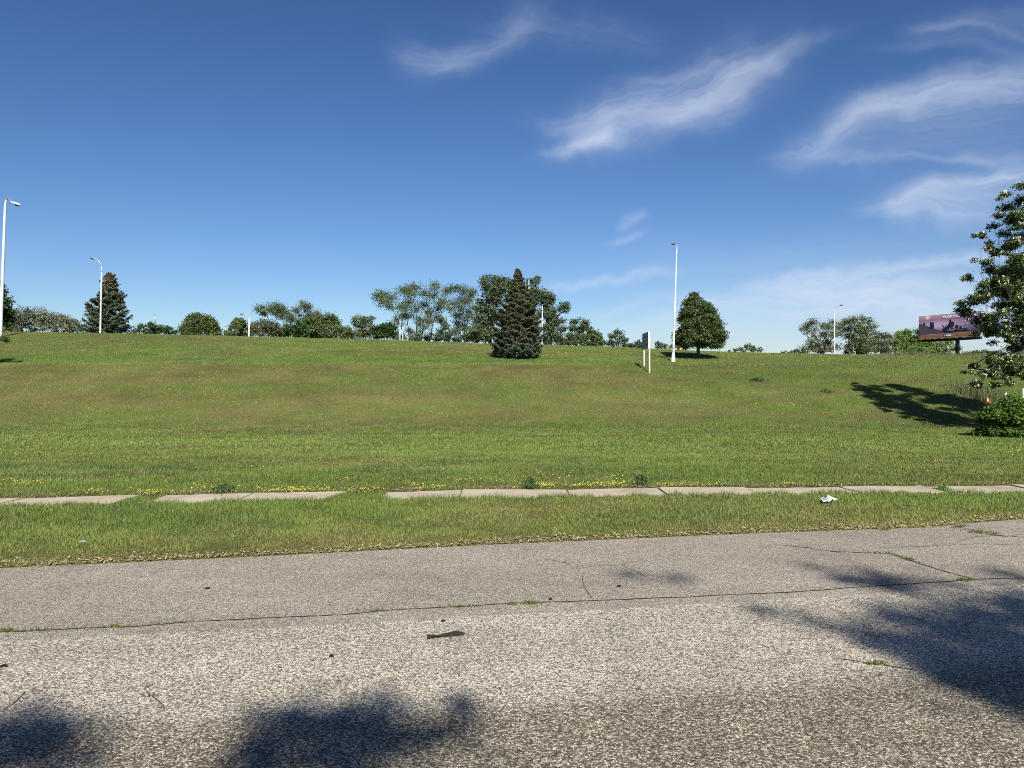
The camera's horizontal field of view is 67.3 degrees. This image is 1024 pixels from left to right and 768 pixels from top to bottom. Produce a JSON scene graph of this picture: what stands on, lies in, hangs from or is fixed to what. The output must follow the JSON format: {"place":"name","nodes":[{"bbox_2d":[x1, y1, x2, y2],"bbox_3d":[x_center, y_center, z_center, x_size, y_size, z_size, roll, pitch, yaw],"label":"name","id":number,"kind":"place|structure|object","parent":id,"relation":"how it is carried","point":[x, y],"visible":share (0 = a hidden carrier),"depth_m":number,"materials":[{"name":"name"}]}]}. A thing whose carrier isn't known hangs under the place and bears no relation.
{"place":"outdoors","nodes":[
{"label":"outdoors","id":0,"kind":"place"},
{"bbox_2d":[0,519,1023,767],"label":"road","id":1,"kind":"structure","parent":0,"point":[736,651],"depth_m":4.52,"materials":[{"name":"grey asphalt"}]},
{"bbox_2d":[427,631,464,638],"bbox_3d":[-0.423,1.589,4.872,0.243,0.029,0.048,0,0,-19],"label":"rubber strip","id":2,"kind":"object","parent":1,"relation":"on","point":[453,633],"visible":1,"depth_m":4.88,"materials":[{"name":"black rubber"}]},
{"bbox_2d":[0,524,1019,709],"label":"crack weeds","id":3,"kind":"object","parent":1,"relation":"on","point":[873,662],"visible":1,"depth_m":5.52,"materials":[{"name":"green plant"}]},
{"bbox_2d":[0,331,1023,567],"bbox_3d":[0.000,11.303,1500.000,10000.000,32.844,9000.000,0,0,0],"label":"ground","id":4,"kind":"structure","parent":0,"point":[483,416],"depth_m":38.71,"materials":[{"name":"green plant"}]},
{"bbox_2d":[0,331,11,342],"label":"young tree","id":5,"kind":"object","parent":4,"relation":"on","point":[8,339],"visible":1,"depth_m":51.92,"materials":[{"name":"green plant"}]},
{"bbox_2d":[0,281,18,328],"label":"dark tree","id":6,"kind":"object","parent":4,"relation":"on","point":[8,318],"visible":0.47,"depth_m":84.70,"materials":[{"name":"green plant"}]},
{"bbox_2d":[0,198,20,335],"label":"lamp post","id":7,"kind":"object","parent":4,"relation":"on","point":[2,270],"visible":0.98,"depth_m":65.91,"materials":[{"name":"grey metal"}]},
{"bbox_2d":[3,325,20,331],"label":"shrub","id":8,"kind":"object","parent":4,"relation":"on","point":[5,329],"visible":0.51,"depth_m":79.75,"materials":[{"name":"green plant"}]},
{"bbox_2d":[12,303,50,331],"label":"silvery tree","id":9,"kind":"object","parent":4,"relation":"on","point":[27,315],"visible":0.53,"depth_m":102.86,"materials":[{"name":"green plant"}]},
{"bbox_2d":[34,304,84,332],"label":"silvery tree","id":10,"kind":"object","parent":4,"relation":"on","point":[62,321],"visible":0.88,"depth_m":100.94,"materials":[{"name":"green plant"}]},
{"bbox_2d":[90,257,101,332],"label":"lamp post","id":11,"kind":"object","parent":4,"relation":"on","point":[92,258],"visible":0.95,"depth_m":75.95,"materials":[{"name":"grey metal"}]},
{"bbox_2d":[75,272,139,333],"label":"brown topped spruce","id":12,"kind":"object","parent":4,"relation":"on","point":[112,297],"visible":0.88,"depth_m":81.18,"materials":[{"name":"green plant"}]},
{"bbox_2d":[134,321,179,334],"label":"dark shrub","id":13,"kind":"object","parent":4,"relation":"on","point":[159,329],"visible":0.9,"depth_m":110.86,"materials":[{"name":"green plant"}]},
{"bbox_2d":[175,312,222,335],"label":"domed tree","id":14,"kind":"object","parent":4,"relation":"on","point":[194,323],"visible":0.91,"depth_m":104.58,"materials":[{"name":"green plant"}]},
{"bbox_2d":[205,484,240,493],"bbox_3d":[-4.211,1.521,11.290,0.532,0.143,0.618,0,0,30],"label":"weed plant","id":15,"kind":"object","parent":4,"relation":"on","point":[226,487],"visible":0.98,"depth_m":11.18,"materials":[{"name":"green plant"}]},
{"bbox_2d":[223,317,247,335],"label":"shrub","id":16,"kind":"object","parent":4,"relation":"on","point":[238,325],"visible":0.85,"depth_m":103.30,"materials":[{"name":"green plant"}]},
{"bbox_2d":[240,314,249,336],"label":"lamp post","id":17,"kind":"object","parent":4,"relation":"on","point":[248,324],"visible":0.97,"depth_m":75.95,"materials":[{"name":"grey metal"}]},
{"bbox_2d":[245,318,288,336],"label":"grey shrub","id":18,"kind":"object","parent":4,"relation":"on","point":[268,329],"visible":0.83,"depth_m":91.36,"materials":[{"name":"green plant"}]},
{"bbox_2d":[251,300,301,336],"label":"leaning tree","id":19,"kind":"object","parent":4,"relation":"on","point":[277,311],"visible":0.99,"depth_m":96.94,"materials":[{"name":"green plant"}]},
{"bbox_2d":[282,320,310,337],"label":"green shrub","id":20,"kind":"object","parent":4,"relation":"on","point":[298,330],"visible":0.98,"depth_m":87.25,"materials":[{"name":"green plant"}]},
{"bbox_2d":[290,299,320,320],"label":"sparse tree","id":21,"kind":"object","parent":4,"relation":"on","point":[307,310],"visible":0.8,"depth_m":98.21,"materials":[{"name":"green plant"}]},
{"bbox_2d":[296,310,342,338],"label":"mounded shrub","id":22,"kind":"object","parent":4,"relation":"on","point":[331,319],"visible":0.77,"depth_m":93.14,"materials":[{"name":"green plant"}]},
{"bbox_2d":[318,324,362,338],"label":"stemmy shrub","id":23,"kind":"object","parent":4,"relation":"on","point":[345,331],"visible":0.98,"depth_m":89.49,"materials":[{"name":"green plant"}]},
{"bbox_2d":[350,313,376,338],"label":"flat topped tree","id":24,"kind":"object","parent":4,"relation":"on","point":[362,321],"visible":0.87,"depth_m":95.51,"materials":[{"name":"green plant"}]},
{"bbox_2d":[331,328,417,340],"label":"thicket","id":25,"kind":"object","parent":4,"relation":"on","point":[412,338],"visible":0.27,"depth_m":99.72,"materials":[{"name":"green plant"}]},
{"bbox_2d":[369,320,400,339],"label":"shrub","id":26,"kind":"object","parent":4,"relation":"on","point":[383,330],"visible":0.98,"depth_m":85.35,"materials":[{"name":"green plant"}]},
{"bbox_2d":[368,279,455,341],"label":"airy tree","id":27,"kind":"object","parent":4,"relation":"on","point":[405,305],"visible":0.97,"depth_m":99.21,"materials":[{"name":"green plant"}]},
{"bbox_2d":[415,333,487,342],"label":"thicket","id":28,"kind":"object","parent":4,"relation":"on","point":[426,339],"visible":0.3,"depth_m":103.43,"materials":[{"name":"green plant"}]},
{"bbox_2d":[433,315,475,341],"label":"understorey shrub","id":29,"kind":"object","parent":4,"relation":"on","point":[439,335],"visible":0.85,"depth_m":92.12,"materials":[{"name":"green plant"}]},
{"bbox_2d":[444,282,477,342],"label":"airy tree","id":30,"kind":"object","parent":4,"relation":"on","point":[461,301],"visible":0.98,"depth_m":97.08,"materials":[{"name":"green plant"}]},
{"bbox_2d":[465,273,512,343],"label":"dense tree","id":31,"kind":"object","parent":4,"relation":"on","point":[482,330],"visible":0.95,"depth_m":90.66,"materials":[{"name":"green plant"}]},
{"bbox_2d":[0,402,1019,493],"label":"yellow stonecrop flowers","id":32,"kind":"object","parent":4,"relation":"on","point":[293,487],"visible":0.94,"depth_m":11.80,"materials":[{"name":"yellow plant"}]},
{"bbox_2d":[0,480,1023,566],"bbox_3d":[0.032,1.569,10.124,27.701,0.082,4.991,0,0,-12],"label":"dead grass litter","id":33,"kind":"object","parent":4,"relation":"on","point":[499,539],"visible":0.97,"depth_m":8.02,"materials":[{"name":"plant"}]},
{"bbox_2d":[489,268,545,358],"bbox_3d":[0.432,-5.138,56.648,4.234,6.813,4.362,0,0,0],"label":"blue spruce","id":34,"kind":"object","parent":4,"relation":"on","point":[517,336],"visible":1,"depth_m":55.62,"materials":[{"name":"green plant"}]},
{"bbox_2d":[521,476,537,488],"bbox_3d":[0.266,1.490,11.622,0.362,0.220,0.295,0,0,0],"label":"weed plant","id":35,"kind":"object","parent":4,"relation":"on","point":[529,482],"visible":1,"depth_m":11.58,"materials":[{"name":"green plant"}]},
{"bbox_2d":[541,304,543,343],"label":"lamp post","id":36,"kind":"object","parent":4,"relation":"on","point":[542,320],"visible":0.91,"depth_m":83.95,"materials":[{"name":"grey metal"}]},
{"bbox_2d":[524,276,570,344],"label":"dense tree","id":37,"kind":"object","parent":4,"relation":"on","point":[553,321],"visible":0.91,"depth_m":89.27,"materials":[{"name":"green plant"}]},
{"bbox_2d":[564,317,592,345],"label":"ragged tree","id":38,"kind":"object","parent":4,"relation":"on","point":[576,338],"visible":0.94,"depth_m":89.51,"materials":[{"name":"green plant"}]},
{"bbox_2d":[538,335,627,346],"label":"thicket","id":39,"kind":"object","parent":4,"relation":"on","point":[561,343],"visible":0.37,"depth_m":101.41,"materials":[{"name":"green plant"}]},
{"bbox_2d":[582,326,606,346],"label":"rounded shrub","id":40,"kind":"object","parent":4,"relation":"on","point":[591,335],"visible":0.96,"depth_m":87.46,"materials":[{"name":"green plant"}]},
{"bbox_2d":[606,327,628,346],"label":"feathery tree","id":41,"kind":"object","parent":4,"relation":"on","point":[614,335],"visible":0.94,"depth_m":91.56,"materials":[{"name":"green plant"}]},
{"bbox_2d":[627,339,641,347],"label":"shrub","id":42,"kind":"object","parent":4,"relation":"on","point":[638,344],"visible":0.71,"depth_m":89.32,"materials":[{"name":"green plant"}]},
{"bbox_2d":[630,474,658,485],"bbox_3d":[2.008,1.489,11.922,0.471,0.206,0.460,0,0,42],"label":"weed plant","id":43,"kind":"object","parent":4,"relation":"on","point":[641,479],"visible":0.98,"depth_m":11.88,"materials":[{"name":"green plant"}]},
{"bbox_2d":[642,331,649,372],"bbox_3d":[8.341,-1.783,47.780,0.150,2.809,2.280,0,0,0],"label":"two post sign","id":44,"kind":"object","parent":4,"relation":"on","point":[645,341],"visible":0.97,"depth_m":47.63,"materials":[{"name":"metal"}]},
{"bbox_2d":[654,341,677,348],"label":"shrub","id":45,"kind":"object","parent":4,"relation":"on","point":[659,345],"visible":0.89,"depth_m":91.80,"materials":[{"name":"green plant"}]},
{"bbox_2d":[671,243,676,361],"bbox_3d":[11.336,-5.639,54.252,0.442,8.555,0.970,0,0,26],"label":"lamp post","id":46,"kind":"object","parent":4,"relation":"on","point":[673,356],"visible":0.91,"depth_m":54.51,"materials":[{"name":"grey metal"}]},
{"bbox_2d":[670,291,729,358],"bbox_3d":[13.656,-4.274,56.181,4.211,5.031,4.231,0,0,8],"label":"round tree","id":47,"kind":"object","parent":4,"relation":"on","point":[699,320],"visible":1,"depth_m":55.14,"materials":[{"name":"green plant"}]},
{"bbox_2d":[728,343,763,351],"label":"shrub","id":48,"kind":"object","parent":4,"relation":"on","point":[747,348],"visible":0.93,"depth_m":95.59,"materials":[{"name":"green plant"}]},
{"bbox_2d":[749,377,765,380],"bbox_3d":[14.343,-0.302,44.761,1.131,0.259,1.334,0,0,10],"label":"weed plant","id":49,"kind":"object","parent":4,"relation":"on","point":[757,379],"visible":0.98,"depth_m":44.72,"materials":[{"name":"green plant"}]},
{"bbox_2d":[780,349,803,352],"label":"shrub","id":50,"kind":"object","parent":4,"relation":"on","point":[795,351],"visible":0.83,"depth_m":95.74,"materials":[{"name":"green plant"}]},
{"bbox_2d":[798,318,847,353],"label":"tree","id":51,"kind":"object","parent":4,"relation":"on","point":[816,347],"visible":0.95,"depth_m":93.25,"materials":[{"name":"green plant"}]},
{"bbox_2d":[820,389,834,391],"bbox_3d":[17.244,0.343,42.251,0.806,0.214,0.986,0,0,-14],"label":"weed plant","id":52,"kind":"object","parent":4,"relation":"on","point":[825,390],"visible":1,"depth_m":42.02,"materials":[{"name":"green plant"}]},
{"bbox_2d":[820,495,836,501],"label":"paper litter","id":53,"kind":"object","parent":4,"relation":"on","point":[828,498],"visible":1,"depth_m":10.12,"materials":[{"name":"white paper"}]},
{"bbox_2d":[834,304,842,353],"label":"lamp post","id":54,"kind":"object","parent":4,"relation":"on","point":[834,326],"visible":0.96,"depth_m":75.94,"materials":[{"name":"grey metal"}]},
{"bbox_2d":[836,313,879,354],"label":"tree","id":55,"kind":"object","parent":4,"relation":"on","point":[860,347],"visible":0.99,"depth_m":93.09,"materials":[{"name":"green plant"}]},
{"bbox_2d":[867,331,894,353],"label":"greyish tree","id":56,"kind":"object","parent":4,"relation":"on","point":[881,337],"visible":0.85,"depth_m":95.40,"materials":[{"name":"green plant"}]},
{"bbox_2d":[889,326,929,353],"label":"bright tree","id":57,"kind":"object","parent":4,"relation":"on","point":[900,340],"visible":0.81,"depth_m":203.52,"materials":[{"name":"green plant"}]},
{"bbox_2d":[862,349,1001,355],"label":"crest weeds","id":58,"kind":"object","parent":4,"relation":"on","point":[924,353],"visible":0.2,"depth_m":70.95,"materials":[{"name":"green plant"}]},
{"bbox_2d":[914,338,961,354],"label":"bright tree","id":59,"kind":"object","parent":4,"relation":"on","point":[937,347],"visible":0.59,"depth_m":212.23,"materials":[{"name":"green plant"}]},
{"bbox_2d":[911,311,983,354],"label":"billboard","id":60,"kind":"object","parent":4,"relation":"on","point":[952,325],"visible":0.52,"depth_m":181.11,"materials":[{"name":"multicoloured metal"}]},
{"bbox_2d":[962,348,1005,355],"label":"skyline hedge","id":61,"kind":"object","parent":4,"relation":"on","point":[984,351],"visible":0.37,"depth_m":99.77,"materials":[{"name":"green plant"}]},
{"bbox_2d":[950,180,1023,388],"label":"flowering tree","id":62,"kind":"object","parent":4,"relation":"on","point":[1007,283],"visible":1,"depth_m":32.45,"materials":[{"name":"green plant"}]},
{"bbox_2d":[967,389,1023,437],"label":"leafy bush","id":63,"kind":"object","parent":4,"relation":"on","point":[1003,417],"visible":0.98,"depth_m":28.62,"materials":[{"name":"green plant"}]},
{"bbox_2d":[0,484,1023,506],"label":"sidewalk","id":64,"kind":"structure","parent":0,"point":[199,498],"depth_m":11.19,"materials":[{"name":"concrete"}]},
{"bbox_2d":[932,486,951,490],"bbox_3d":[6.490,1.571,11.555,0.428,0.114,0.378,0,0,0],"label":"weed plant","id":65,"kind":"object","parent":64,"relation":"on","point":[943,488],"visible":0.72,"depth_m":11.50,"materials":[{"name":"green plant"}]},
{"bbox_2d":[0,0,1023,354],"label":"sky","id":66,"kind":"structure","parent":0,"point":[800,160],"materials":[{"name":"blue"}]},
{"bbox_2d":[929,376,1011,404],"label":"tall grass","id":67,"kind":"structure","parent":0,"point":[985,392],"depth_m":41.25,"materials":[{"name":"green plant"}]}
]}

